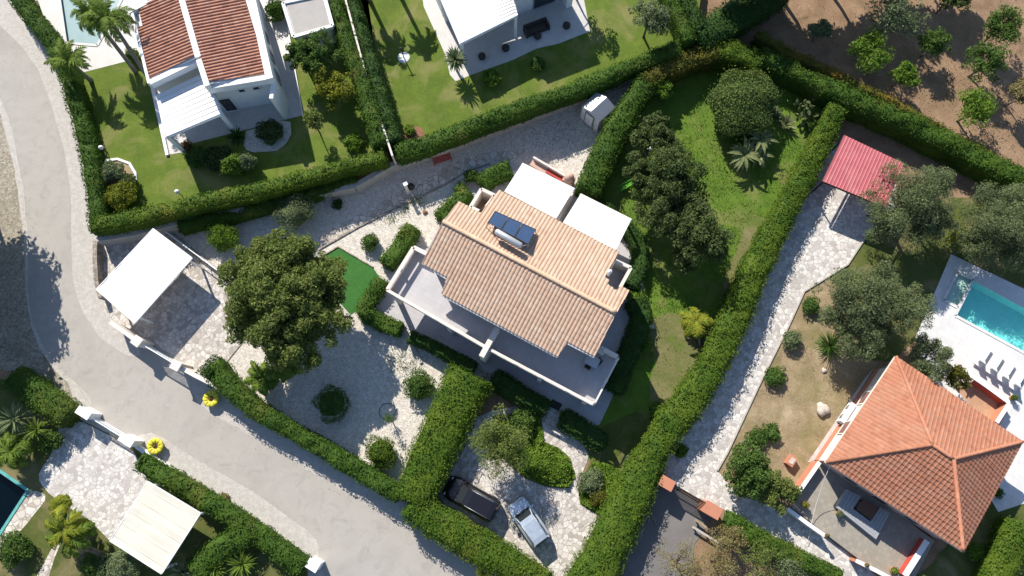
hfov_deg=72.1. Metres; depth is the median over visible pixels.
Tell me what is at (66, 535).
palm tree
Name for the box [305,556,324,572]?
gate pillar
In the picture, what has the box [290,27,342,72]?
tree
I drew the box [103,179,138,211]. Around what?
shrub
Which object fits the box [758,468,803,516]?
shrub
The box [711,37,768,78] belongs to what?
hedge
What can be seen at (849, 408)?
air conditioner
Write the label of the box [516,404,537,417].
shrub
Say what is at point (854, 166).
carport
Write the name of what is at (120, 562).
shrub
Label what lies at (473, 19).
pergola
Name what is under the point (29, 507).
stone path
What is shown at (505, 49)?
pouf
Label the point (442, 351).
hedge
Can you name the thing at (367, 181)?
garden wall
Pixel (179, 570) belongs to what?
yucca
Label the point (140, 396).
road
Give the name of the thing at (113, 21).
palm tree
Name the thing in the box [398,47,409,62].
tap column
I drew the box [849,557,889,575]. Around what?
terrace wall
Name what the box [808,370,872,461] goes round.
house path
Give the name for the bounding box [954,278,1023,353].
swimming pool
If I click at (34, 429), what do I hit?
yucca
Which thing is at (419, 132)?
flower bed
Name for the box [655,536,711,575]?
dry shrub
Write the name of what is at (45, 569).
stone path
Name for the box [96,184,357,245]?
garden wall
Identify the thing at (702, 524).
plank fence
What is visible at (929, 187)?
tree
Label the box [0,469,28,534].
garden pool
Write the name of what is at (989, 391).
patio wall
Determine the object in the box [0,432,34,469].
palm tree
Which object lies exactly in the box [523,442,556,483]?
shrub
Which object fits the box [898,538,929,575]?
terrace wall
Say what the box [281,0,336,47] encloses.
outbuilding
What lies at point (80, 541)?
palm tree
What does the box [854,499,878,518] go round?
garden table
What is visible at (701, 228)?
tree
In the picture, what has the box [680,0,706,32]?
hedge
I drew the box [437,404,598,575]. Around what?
parking yard
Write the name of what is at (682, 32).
hedge
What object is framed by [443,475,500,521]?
parked car
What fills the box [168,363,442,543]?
verge
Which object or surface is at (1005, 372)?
sun lounger
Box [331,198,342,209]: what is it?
shrub
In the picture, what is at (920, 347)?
tree
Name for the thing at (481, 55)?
pouf
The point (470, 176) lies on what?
shrub
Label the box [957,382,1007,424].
terracotta patio
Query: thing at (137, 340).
entrance wall
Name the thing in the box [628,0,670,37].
tree
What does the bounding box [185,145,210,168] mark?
shrub
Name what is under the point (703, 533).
plank fence
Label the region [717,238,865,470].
kerb
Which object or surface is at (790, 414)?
dry garden
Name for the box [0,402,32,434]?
yucca
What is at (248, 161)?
shrub
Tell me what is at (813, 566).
hedge
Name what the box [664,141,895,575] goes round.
gravel drive
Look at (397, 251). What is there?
hedge
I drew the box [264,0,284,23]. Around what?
shrub
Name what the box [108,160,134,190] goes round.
flower bed
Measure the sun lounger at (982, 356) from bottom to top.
0.960 m
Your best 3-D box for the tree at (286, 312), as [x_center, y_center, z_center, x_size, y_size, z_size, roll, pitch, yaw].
[-16.578,0.996,52.244,10.260,7.958,11.135,0,77,0]
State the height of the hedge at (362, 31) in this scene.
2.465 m
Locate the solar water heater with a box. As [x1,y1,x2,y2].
[486,211,535,248]
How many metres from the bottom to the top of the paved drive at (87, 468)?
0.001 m
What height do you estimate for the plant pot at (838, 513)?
0.766 m
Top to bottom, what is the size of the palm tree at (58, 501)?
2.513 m
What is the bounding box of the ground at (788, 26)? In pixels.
[0,0,1023,575]
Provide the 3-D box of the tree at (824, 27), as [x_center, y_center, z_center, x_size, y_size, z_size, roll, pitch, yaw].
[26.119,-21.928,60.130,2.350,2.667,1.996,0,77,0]
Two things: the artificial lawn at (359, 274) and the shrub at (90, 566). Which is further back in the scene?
the artificial lawn at (359, 274)
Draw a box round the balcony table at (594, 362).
[584,355,600,368]
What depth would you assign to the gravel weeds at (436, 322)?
57.59 m
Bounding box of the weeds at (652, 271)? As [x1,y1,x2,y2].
[601,70,822,466]
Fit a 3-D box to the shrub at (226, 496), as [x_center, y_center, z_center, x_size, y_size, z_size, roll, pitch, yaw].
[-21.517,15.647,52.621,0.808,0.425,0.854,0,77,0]
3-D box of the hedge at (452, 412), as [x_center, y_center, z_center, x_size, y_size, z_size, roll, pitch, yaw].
[-5.400,11.090,52.455,4.213,2.784,10.694,26,79,6]
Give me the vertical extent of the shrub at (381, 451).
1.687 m
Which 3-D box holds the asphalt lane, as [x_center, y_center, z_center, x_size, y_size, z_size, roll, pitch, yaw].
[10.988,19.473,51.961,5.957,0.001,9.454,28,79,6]
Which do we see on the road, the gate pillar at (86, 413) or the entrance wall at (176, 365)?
the gate pillar at (86, 413)
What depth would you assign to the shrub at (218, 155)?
56.52 m
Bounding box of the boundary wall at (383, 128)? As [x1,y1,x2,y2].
[345,0,396,164]
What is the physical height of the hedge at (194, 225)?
1.870 m
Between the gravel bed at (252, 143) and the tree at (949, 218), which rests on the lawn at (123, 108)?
the gravel bed at (252, 143)
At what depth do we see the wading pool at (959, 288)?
56.50 m
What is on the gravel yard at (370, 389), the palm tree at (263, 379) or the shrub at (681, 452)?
the palm tree at (263, 379)
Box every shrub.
[0,529,33,571]
[37,429,64,453]
[76,547,108,575]
[96,548,143,575]
[100,157,124,183]
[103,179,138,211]
[120,173,137,188]
[125,46,140,60]
[178,138,192,152]
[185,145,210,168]
[195,354,227,390]
[204,145,232,174]
[204,221,239,253]
[220,153,242,175]
[220,491,229,499]
[237,151,257,172]
[253,118,283,145]
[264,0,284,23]
[271,193,314,231]
[308,384,351,424]
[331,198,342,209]
[341,130,363,152]
[360,232,379,251]
[364,433,398,470]
[402,367,436,400]
[404,124,415,135]
[453,180,468,192]
[462,168,478,182]
[481,67,501,86]
[508,407,535,434]
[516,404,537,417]
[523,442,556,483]
[529,56,545,70]
[547,456,571,485]
[576,466,604,495]
[588,488,609,506]
[626,287,647,301]
[640,340,653,354]
[648,401,664,416]
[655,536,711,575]
[673,443,688,458]
[690,536,741,575]
[709,521,747,552]
[723,438,772,500]
[733,536,782,575]
[742,133,757,145]
[744,424,768,448]
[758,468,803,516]
[761,422,782,443]
[763,365,786,387]
[770,106,782,117]
[774,556,807,575]
[781,329,803,350]
[801,295,820,313]
[804,117,816,130]
[945,225,970,250]
[967,542,984,561]
[995,488,1004,499]
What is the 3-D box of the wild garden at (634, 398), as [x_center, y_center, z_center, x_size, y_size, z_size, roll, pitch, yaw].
[11.324,-2.094,56.867,15.874,0.001,40.873,28,79,6]
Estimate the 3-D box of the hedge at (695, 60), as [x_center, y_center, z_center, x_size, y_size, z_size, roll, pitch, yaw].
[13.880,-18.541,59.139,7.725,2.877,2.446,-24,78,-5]
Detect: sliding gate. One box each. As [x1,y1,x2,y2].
[91,418,124,435]
[141,344,173,362]
[674,485,705,502]
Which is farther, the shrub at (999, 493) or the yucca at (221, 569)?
the shrub at (999, 493)
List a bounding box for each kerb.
[105,158,136,179]
[150,86,168,155]
[287,24,302,116]
[318,163,489,249]
[322,246,373,266]
[403,326,421,363]
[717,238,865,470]
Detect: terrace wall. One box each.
[783,507,824,536]
[795,461,820,490]
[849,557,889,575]
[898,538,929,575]
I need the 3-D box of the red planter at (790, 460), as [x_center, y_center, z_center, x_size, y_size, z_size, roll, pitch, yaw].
[21.029,13.041,53.108,0.550,0.645,0.800,38,80,8]
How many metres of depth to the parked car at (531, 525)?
51.26 m
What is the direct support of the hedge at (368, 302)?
on the gravel yard at (370, 389)
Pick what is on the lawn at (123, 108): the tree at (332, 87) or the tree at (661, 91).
the tree at (332, 87)
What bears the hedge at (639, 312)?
on the gravel yard at (370, 389)
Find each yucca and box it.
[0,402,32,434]
[17,415,48,441]
[169,558,190,575]
[198,562,227,575]
[224,550,257,575]
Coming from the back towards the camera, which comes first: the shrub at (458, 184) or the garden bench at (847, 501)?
the shrub at (458, 184)
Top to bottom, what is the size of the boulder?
0.473 m
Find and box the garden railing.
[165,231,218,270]
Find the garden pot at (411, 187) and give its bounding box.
[407,183,413,189]
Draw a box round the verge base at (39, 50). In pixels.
[3,0,495,575]
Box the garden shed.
[580,93,615,130]
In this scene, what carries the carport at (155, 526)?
on the lawn at (205, 528)
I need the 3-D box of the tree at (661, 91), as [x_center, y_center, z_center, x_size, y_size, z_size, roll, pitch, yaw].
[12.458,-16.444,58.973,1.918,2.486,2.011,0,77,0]
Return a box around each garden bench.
[431,152,451,165]
[834,489,889,538]
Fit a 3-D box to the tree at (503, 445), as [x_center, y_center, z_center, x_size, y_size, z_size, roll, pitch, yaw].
[-0.773,11.525,51.261,4.773,5.128,4.726,42,81,9]
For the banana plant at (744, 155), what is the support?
on the wild garden at (634, 398)
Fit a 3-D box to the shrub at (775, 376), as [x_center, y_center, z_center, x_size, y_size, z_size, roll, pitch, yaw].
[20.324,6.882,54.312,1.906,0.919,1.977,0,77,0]
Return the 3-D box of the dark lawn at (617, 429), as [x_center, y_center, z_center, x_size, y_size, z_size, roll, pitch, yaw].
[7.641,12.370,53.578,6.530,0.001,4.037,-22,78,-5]
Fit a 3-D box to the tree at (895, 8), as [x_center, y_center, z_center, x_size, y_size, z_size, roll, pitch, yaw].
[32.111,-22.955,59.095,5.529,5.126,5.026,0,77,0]
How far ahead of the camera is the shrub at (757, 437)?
53.20 m
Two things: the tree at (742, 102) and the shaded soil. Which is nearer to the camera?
the shaded soil
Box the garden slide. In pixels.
[618,179,631,191]
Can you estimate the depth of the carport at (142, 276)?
53.99 m
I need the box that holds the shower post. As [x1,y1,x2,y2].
[403,182,408,192]
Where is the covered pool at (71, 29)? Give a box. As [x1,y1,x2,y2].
[58,0,122,46]
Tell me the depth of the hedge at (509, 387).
53.47 m
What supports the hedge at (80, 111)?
on the verge base at (39, 50)
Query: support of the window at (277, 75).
in the white villa
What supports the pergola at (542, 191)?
on the gravel yard at (370, 389)
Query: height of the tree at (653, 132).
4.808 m
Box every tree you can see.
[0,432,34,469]
[43,37,92,84]
[44,505,89,549]
[44,507,96,558]
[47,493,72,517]
[70,0,137,73]
[76,0,145,77]
[216,226,354,374]
[243,360,281,395]
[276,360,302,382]
[283,42,311,72]
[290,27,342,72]
[302,107,322,132]
[312,66,354,111]
[468,403,532,481]
[621,150,652,189]
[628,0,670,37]
[630,110,675,155]
[630,131,710,211]
[631,191,693,239]
[653,79,672,99]
[662,197,736,275]
[679,306,714,346]
[703,64,782,139]
[807,18,834,41]
[809,260,902,340]
[833,301,886,362]
[846,24,895,74]
[856,158,959,248]
[864,0,931,40]
[866,278,937,333]
[887,60,922,87]
[905,332,954,383]
[916,26,952,57]
[927,205,959,239]
[936,0,971,13]
[942,361,972,390]
[948,180,1023,273]
[956,86,999,128]
[961,40,1012,83]
[981,5,1023,45]
[1005,77,1023,106]
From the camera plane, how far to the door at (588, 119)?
58.53 m
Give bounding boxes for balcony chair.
[597,346,604,356]
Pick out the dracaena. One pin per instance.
(455, 59)
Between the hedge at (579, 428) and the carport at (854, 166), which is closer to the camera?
the hedge at (579, 428)
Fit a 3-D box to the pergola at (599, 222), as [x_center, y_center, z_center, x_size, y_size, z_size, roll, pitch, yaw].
[6.620,-4.873,56.016,4.686,2.912,2.924,28,79,6]
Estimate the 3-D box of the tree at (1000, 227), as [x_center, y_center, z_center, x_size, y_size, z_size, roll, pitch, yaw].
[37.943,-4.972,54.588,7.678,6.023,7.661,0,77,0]
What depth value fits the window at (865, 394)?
52.99 m
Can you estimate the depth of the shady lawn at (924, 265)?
56.84 m
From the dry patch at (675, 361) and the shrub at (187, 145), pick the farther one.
the shrub at (187, 145)
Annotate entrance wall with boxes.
[109,320,154,349]
[169,359,216,388]
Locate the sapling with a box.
[381,412,396,423]
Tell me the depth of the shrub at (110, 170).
56.41 m
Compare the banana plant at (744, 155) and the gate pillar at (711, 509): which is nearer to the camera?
the gate pillar at (711, 509)
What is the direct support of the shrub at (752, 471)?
on the dry garden at (790, 414)
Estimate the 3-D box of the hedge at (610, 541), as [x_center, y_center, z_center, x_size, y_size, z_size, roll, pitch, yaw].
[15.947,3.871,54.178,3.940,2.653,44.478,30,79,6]
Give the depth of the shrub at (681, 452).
53.10 m
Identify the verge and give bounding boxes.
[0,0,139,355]
[0,97,87,401]
[0,98,89,406]
[137,433,318,556]
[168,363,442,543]
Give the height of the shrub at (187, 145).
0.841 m
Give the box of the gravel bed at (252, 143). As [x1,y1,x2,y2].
[244,121,290,151]
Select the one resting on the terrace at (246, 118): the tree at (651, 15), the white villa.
the white villa
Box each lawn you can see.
[0,379,307,575]
[79,1,389,214]
[324,247,379,314]
[360,0,699,141]
[584,411,648,469]
[828,196,1023,360]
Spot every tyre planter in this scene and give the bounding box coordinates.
[147,438,163,453]
[203,391,218,406]
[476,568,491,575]
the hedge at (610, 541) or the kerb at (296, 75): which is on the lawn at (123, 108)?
the kerb at (296, 75)
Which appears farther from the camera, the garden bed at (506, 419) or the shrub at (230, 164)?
the shrub at (230, 164)
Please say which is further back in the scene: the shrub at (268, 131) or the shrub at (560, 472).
the shrub at (268, 131)
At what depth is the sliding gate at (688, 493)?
51.73 m
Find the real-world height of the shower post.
1.660 m
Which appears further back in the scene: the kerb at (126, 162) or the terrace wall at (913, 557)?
the kerb at (126, 162)
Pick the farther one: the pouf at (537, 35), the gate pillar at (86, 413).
the pouf at (537, 35)
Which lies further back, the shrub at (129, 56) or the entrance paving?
the shrub at (129, 56)
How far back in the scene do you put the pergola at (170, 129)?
55.11 m
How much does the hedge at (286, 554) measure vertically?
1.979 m
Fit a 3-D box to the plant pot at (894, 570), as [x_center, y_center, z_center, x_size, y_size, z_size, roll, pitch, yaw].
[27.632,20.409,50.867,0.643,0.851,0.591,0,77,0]
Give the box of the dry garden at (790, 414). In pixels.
[719,279,885,509]
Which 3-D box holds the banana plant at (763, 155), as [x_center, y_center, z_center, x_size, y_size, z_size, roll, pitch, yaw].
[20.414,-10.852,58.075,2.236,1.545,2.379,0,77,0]
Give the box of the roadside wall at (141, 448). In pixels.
[135,445,173,468]
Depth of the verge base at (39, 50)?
58.48 m
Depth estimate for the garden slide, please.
57.75 m
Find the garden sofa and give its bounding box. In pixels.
[523,17,549,37]
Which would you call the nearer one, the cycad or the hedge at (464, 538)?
the hedge at (464, 538)
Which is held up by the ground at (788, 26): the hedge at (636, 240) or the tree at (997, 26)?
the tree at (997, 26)
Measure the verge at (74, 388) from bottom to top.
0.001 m
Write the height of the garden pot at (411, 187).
0.300 m
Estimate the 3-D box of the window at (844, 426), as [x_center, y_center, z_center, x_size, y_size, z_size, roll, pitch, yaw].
[24.743,10.347,52.205,0.120,1.380,1.230,37,80,8]
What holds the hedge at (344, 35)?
on the lawn at (123, 108)
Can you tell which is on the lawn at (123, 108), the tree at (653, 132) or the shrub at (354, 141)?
the shrub at (354, 141)
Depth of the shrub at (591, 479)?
52.41 m
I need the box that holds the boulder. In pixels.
[817,402,829,416]
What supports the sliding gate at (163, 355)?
attached to the entrance wall at (137, 340)
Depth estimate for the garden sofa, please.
59.72 m
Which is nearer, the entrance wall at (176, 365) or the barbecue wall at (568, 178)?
the entrance wall at (176, 365)
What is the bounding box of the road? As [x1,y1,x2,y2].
[0,26,477,575]
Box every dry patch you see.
[648,313,710,419]
[722,214,765,291]
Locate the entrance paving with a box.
[138,345,184,378]
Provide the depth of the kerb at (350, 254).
56.93 m
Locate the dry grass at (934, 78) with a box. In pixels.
[794,0,1023,160]
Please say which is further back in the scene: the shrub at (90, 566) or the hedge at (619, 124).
the hedge at (619, 124)
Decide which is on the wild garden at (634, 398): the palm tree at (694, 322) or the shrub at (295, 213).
the palm tree at (694, 322)
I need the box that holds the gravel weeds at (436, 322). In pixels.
[382,115,588,380]
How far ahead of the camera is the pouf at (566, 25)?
59.85 m
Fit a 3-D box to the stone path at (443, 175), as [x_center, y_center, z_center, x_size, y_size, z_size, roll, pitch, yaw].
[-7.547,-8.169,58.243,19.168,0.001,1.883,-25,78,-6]
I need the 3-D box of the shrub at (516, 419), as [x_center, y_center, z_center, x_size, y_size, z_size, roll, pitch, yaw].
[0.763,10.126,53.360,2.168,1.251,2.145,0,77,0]
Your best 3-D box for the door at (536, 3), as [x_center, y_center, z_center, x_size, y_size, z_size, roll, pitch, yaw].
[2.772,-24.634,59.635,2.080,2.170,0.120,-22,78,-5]
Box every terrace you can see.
[155,0,301,153]
[375,163,642,424]
[423,0,589,80]
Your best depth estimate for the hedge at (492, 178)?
57.32 m
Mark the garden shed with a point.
(596, 111)
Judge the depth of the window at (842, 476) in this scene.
52.09 m
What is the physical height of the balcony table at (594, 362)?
0.745 m
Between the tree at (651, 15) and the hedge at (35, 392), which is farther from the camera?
the tree at (651, 15)
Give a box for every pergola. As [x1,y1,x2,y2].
[156,75,235,153]
[441,0,517,62]
[504,163,574,217]
[563,194,631,249]
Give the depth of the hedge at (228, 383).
52.26 m
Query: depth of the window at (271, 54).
57.75 m
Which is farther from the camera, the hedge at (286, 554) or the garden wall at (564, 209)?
the garden wall at (564, 209)
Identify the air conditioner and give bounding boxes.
[837,412,850,423]
[843,402,856,413]
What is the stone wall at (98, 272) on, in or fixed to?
on the paved drive at (184, 312)
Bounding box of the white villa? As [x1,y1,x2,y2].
[128,0,288,118]
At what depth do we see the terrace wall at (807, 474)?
52.19 m
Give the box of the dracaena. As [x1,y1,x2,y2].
[442,45,467,71]
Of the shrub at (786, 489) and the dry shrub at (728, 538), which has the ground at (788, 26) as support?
the dry shrub at (728, 538)
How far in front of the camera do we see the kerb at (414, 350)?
55.15 m
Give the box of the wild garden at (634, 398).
[559,70,823,460]
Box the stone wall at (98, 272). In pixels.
[92,241,106,300]
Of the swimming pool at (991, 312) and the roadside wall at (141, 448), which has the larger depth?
the swimming pool at (991, 312)
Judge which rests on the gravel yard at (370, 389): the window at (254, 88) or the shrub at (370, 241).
the shrub at (370, 241)
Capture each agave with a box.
[226,126,245,145]
[775,113,796,129]
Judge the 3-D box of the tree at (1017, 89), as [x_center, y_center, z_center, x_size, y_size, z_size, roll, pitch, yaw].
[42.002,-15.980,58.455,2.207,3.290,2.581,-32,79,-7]
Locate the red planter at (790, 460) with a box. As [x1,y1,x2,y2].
[783,454,797,467]
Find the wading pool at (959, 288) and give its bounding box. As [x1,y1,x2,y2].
[942,271,974,308]
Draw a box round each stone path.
[0,490,44,546]
[37,515,68,575]
[318,149,527,247]
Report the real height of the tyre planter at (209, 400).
0.718 m
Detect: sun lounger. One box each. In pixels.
[972,343,992,367]
[984,351,1003,374]
[996,359,1015,382]
[1007,367,1023,390]
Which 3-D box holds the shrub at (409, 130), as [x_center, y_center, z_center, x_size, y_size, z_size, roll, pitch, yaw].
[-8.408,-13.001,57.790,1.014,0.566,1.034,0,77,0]
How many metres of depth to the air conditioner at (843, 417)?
52.93 m
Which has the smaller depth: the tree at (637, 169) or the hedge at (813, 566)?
the hedge at (813, 566)
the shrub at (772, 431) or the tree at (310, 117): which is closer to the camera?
the shrub at (772, 431)
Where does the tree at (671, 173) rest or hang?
on the wild garden at (634, 398)
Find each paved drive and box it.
[39,421,147,539]
[102,232,239,370]
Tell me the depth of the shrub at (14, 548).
51.06 m
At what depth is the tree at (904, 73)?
58.06 m
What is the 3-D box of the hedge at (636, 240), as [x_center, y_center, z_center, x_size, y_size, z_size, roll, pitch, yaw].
[8.964,-3.967,56.406,3.564,1.780,8.752,-23,78,-5]
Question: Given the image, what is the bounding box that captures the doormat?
[550,399,561,410]
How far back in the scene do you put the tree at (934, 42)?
58.49 m
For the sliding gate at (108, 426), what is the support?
attached to the gate pillar at (86, 413)
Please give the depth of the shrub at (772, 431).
53.34 m
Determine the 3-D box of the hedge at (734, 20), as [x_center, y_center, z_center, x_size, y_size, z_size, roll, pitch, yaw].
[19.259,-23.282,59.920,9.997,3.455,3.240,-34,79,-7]
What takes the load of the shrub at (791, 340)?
on the dry garden at (790, 414)
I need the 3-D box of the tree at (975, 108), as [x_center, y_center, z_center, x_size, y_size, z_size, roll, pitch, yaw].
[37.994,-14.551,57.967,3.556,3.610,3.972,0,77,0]
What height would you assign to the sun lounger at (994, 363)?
0.960 m
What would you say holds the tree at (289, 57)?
on the lawn at (123, 108)
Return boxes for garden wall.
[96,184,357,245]
[353,79,633,192]
[556,192,573,220]
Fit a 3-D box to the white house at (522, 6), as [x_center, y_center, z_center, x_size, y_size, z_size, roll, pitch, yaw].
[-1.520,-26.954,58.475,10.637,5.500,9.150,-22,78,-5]
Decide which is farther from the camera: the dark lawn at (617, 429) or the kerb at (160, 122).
the kerb at (160, 122)
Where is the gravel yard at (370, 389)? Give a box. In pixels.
[104,85,643,480]
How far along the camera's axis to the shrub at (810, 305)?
55.46 m
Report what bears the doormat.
on the terrace at (410, 317)
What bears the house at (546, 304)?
on the gravel yard at (370, 389)
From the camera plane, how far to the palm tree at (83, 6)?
55.29 m
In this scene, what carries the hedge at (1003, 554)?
on the shaded soil
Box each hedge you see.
[0,365,84,428]
[8,0,112,236]
[92,147,390,237]
[132,452,311,575]
[176,175,358,236]
[185,522,255,575]
[201,358,399,503]
[328,0,391,152]
[344,0,403,151]
[355,275,406,338]
[377,221,422,271]
[392,40,683,166]
[393,363,494,508]
[399,496,552,575]
[406,330,478,373]
[433,183,473,223]
[475,158,513,190]
[488,369,551,417]
[555,408,610,453]
[563,101,847,575]
[574,70,656,199]
[593,195,649,292]
[603,293,653,397]
[639,40,722,95]
[657,0,697,50]
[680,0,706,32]
[690,0,789,51]
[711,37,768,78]
[717,509,844,575]
[750,30,1023,169]
[758,47,1023,193]
[969,514,1023,575]
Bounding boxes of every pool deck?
[38,0,139,71]
[915,254,1023,511]
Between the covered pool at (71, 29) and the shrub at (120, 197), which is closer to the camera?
the shrub at (120, 197)
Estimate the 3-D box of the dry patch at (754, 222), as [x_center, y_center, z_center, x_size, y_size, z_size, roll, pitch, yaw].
[18.811,-2.737,57.005,1.751,0.001,7.294,23,78,5]
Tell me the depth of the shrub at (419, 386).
53.52 m
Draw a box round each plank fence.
[692,526,717,542]
[694,519,720,537]
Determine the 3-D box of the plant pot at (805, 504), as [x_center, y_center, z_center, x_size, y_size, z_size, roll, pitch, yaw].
[21.623,15.967,51.872,0.586,0.860,0.574,-24,78,-5]
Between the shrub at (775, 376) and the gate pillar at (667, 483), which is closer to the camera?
the gate pillar at (667, 483)
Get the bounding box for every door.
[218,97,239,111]
[533,0,554,8]
[583,111,594,128]
[867,494,889,505]
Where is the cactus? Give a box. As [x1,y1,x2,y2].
[787,98,818,130]
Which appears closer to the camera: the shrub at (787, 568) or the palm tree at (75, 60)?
the shrub at (787, 568)
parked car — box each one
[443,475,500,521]
[508,496,549,547]
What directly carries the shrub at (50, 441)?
on the lawn at (205, 528)
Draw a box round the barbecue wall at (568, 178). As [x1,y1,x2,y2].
[530,156,575,186]
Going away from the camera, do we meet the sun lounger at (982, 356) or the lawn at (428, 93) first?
the sun lounger at (982, 356)
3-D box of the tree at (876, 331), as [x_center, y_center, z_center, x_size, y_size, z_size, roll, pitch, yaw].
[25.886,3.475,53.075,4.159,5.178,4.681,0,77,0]
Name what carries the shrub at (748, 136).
on the wild garden at (634, 398)
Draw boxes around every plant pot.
[801,500,810,508]
[835,510,843,516]
[889,567,899,574]
[1009,394,1019,401]
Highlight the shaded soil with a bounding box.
[917,501,1023,575]
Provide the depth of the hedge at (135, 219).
55.35 m
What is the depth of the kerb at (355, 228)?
57.80 m
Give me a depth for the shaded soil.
51.93 m
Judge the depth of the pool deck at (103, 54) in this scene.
59.84 m
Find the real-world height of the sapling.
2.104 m
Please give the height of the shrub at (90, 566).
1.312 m
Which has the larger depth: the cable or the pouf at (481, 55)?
the pouf at (481, 55)
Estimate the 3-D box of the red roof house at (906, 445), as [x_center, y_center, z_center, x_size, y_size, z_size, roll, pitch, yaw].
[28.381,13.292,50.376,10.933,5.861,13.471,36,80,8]
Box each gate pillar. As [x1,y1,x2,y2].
[75,405,102,419]
[118,433,143,447]
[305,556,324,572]
[657,475,675,491]
[697,499,722,519]
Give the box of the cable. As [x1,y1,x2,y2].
[808,466,829,540]
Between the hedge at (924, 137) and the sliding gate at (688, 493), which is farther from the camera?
the hedge at (924, 137)
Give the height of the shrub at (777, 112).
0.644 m
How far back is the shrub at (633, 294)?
55.25 m
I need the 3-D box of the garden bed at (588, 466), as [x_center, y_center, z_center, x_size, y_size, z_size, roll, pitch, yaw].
[6.867,15.051,52.964,3.433,0.001,3.812,25,78,5]
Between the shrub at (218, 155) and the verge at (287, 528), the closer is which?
the verge at (287, 528)
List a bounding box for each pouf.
[478,52,485,59]
[502,44,508,51]
[534,32,540,39]
[563,21,569,29]
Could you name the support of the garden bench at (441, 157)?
on the gravel yard at (370, 389)
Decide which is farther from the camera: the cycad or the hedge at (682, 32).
the hedge at (682, 32)
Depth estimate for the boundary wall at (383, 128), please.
57.66 m
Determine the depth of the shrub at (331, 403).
53.18 m
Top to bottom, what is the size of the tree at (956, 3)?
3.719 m
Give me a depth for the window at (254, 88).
55.90 m
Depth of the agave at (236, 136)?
57.49 m
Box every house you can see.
[386,188,631,405]
[436,0,572,14]
[789,356,1023,575]
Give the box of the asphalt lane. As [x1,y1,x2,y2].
[620,486,711,575]
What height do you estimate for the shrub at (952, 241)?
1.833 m
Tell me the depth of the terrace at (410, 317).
55.45 m
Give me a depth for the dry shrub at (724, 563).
49.94 m
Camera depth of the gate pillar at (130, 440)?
52.27 m
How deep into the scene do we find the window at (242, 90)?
55.84 m
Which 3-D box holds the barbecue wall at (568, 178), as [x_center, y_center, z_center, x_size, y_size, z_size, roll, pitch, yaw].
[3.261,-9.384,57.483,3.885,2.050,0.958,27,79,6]
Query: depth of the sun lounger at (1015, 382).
54.41 m
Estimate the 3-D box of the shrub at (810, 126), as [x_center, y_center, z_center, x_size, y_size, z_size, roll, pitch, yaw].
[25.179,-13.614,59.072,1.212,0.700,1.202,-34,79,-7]
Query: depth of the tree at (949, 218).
53.53 m
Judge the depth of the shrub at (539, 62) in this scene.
58.76 m
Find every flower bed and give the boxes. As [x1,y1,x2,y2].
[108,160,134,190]
[401,126,423,139]
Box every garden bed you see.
[493,412,574,487]
[578,458,617,513]
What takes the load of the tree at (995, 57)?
on the ground at (788, 26)
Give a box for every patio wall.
[966,371,1009,403]
[990,403,1009,423]
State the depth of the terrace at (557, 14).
60.05 m
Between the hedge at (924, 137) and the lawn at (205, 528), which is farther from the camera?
the hedge at (924, 137)
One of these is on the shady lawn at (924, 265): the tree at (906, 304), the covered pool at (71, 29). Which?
the tree at (906, 304)
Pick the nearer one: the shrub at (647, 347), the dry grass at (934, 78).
the shrub at (647, 347)
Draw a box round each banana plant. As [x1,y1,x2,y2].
[727,134,763,171]
[747,129,779,155]
[751,143,773,167]
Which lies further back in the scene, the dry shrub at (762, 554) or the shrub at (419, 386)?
the shrub at (419, 386)
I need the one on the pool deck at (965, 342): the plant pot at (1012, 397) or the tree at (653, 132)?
the plant pot at (1012, 397)
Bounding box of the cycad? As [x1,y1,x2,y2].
[815,331,846,360]
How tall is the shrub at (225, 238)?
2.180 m
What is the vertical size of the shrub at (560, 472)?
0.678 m
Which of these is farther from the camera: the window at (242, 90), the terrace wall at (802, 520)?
the window at (242, 90)
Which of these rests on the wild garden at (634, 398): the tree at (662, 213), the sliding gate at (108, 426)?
the tree at (662, 213)
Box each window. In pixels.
[237,88,246,92]
[251,86,260,90]
[268,47,275,64]
[274,68,281,85]
[837,420,850,434]
[840,475,858,485]
[856,391,870,404]
[899,513,920,525]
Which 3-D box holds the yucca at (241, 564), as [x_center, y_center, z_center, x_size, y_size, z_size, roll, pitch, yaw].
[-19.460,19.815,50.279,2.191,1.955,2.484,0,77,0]
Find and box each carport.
[96,228,203,323]
[109,481,207,573]
[810,135,902,216]
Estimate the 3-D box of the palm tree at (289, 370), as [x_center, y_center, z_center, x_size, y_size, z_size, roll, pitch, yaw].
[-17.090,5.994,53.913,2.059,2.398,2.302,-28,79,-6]
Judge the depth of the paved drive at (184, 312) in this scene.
55.91 m

